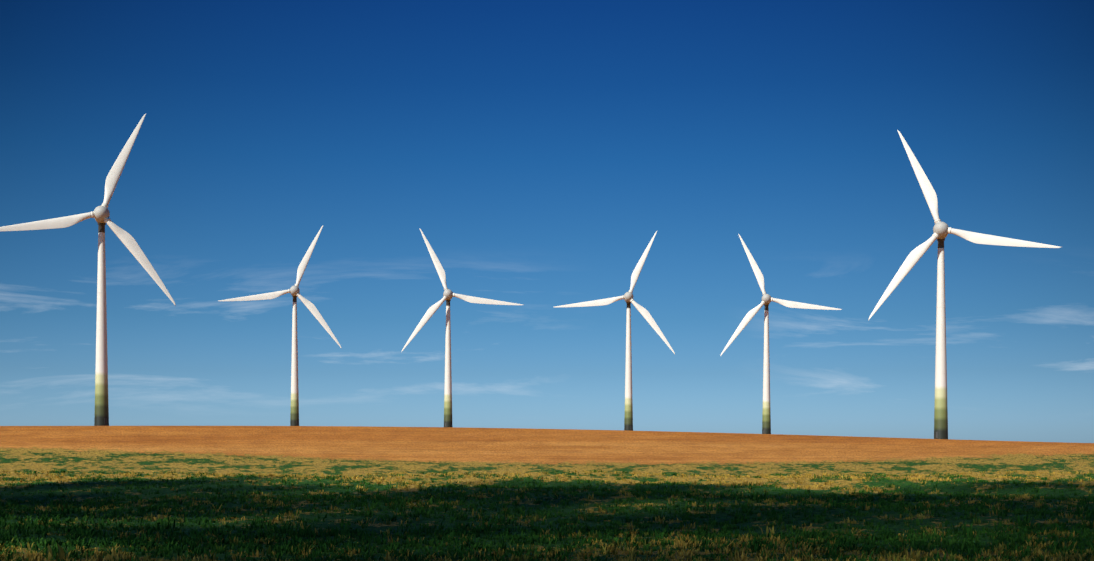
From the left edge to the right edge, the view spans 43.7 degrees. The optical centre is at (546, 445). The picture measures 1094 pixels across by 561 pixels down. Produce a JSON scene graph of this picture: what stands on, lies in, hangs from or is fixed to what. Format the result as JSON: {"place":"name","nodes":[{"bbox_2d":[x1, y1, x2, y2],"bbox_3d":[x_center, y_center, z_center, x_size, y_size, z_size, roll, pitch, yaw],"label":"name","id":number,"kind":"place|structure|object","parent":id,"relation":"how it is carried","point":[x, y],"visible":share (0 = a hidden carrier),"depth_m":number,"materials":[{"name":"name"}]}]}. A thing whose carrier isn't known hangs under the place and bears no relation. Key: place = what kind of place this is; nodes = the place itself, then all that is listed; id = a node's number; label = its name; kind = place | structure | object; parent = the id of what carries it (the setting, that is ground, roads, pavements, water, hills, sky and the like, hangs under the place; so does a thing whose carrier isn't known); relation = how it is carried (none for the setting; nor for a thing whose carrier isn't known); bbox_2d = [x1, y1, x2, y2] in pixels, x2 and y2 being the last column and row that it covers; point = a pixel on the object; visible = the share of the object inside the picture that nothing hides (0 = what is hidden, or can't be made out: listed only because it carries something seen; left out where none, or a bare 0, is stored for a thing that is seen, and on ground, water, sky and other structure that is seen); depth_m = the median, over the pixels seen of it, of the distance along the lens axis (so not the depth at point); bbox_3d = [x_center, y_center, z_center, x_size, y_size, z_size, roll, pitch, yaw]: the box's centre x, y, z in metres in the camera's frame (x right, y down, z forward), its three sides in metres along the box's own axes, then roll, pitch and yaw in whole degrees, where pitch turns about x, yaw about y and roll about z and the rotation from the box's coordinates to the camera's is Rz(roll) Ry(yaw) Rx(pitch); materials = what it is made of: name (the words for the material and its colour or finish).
{"place":"outdoors","nodes":[
{"label":"outdoors","id":0,"kind":"place"},
{"bbox_2d":[0,426,1093,560],"bbox_3d":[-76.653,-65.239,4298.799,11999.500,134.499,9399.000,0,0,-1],"label":"ground","id":1,"kind":"structure","parent":0,"point":[349,451],"depth_m":100.81,"materials":[{"name":"brown soil"}]},
{"bbox_2d":[0,114,175,425],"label":"wind turbine","id":2,"kind":"object","parent":1,"relation":"on","point":[100,214],"visible":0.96,"depth_m":448.79,"materials":[{"name":"paint"}]},
{"bbox_2d":[219,226,341,425],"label":"wind turbine","id":3,"kind":"object","parent":1,"relation":"on","point":[294,291],"visible":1,"depth_m":709.53,"materials":[{"name":"paint"}]},
{"bbox_2d":[402,228,522,426],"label":"wind turbine","id":4,"kind":"object","parent":1,"relation":"on","point":[448,294],"visible":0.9,"depth_m":710.89,"materials":[{"name":"paint"}]},
{"bbox_2d":[555,231,674,430],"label":"wind turbine","id":5,"kind":"object","parent":1,"relation":"on","point":[627,297],"visible":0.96,"depth_m":712.61,"materials":[{"name":"paint"}]},
{"bbox_2d":[720,234,841,433],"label":"wind turbine","id":6,"kind":"object","parent":1,"relation":"on","point":[767,299],"visible":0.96,"depth_m":713.94,"materials":[{"name":"paint"}]},
{"bbox_2d":[868,130,1060,438],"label":"wind turbine","id":7,"kind":"object","parent":1,"relation":"on","point":[942,231],"visible":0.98,"depth_m":453.68,"materials":[{"name":"paint"}]},
{"bbox_2d":[0,469,1093,560],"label":"meadow grass","id":8,"kind":"structure","parent":0,"point":[756,544],"depth_m":26.93,"materials":[{"name":"green plant"}]},
{"bbox_2d":[0,0,1093,442],"label":"sky","id":9,"kind":"structure","parent":0,"point":[539,149],"materials":[{"name":"blue"}]}
]}

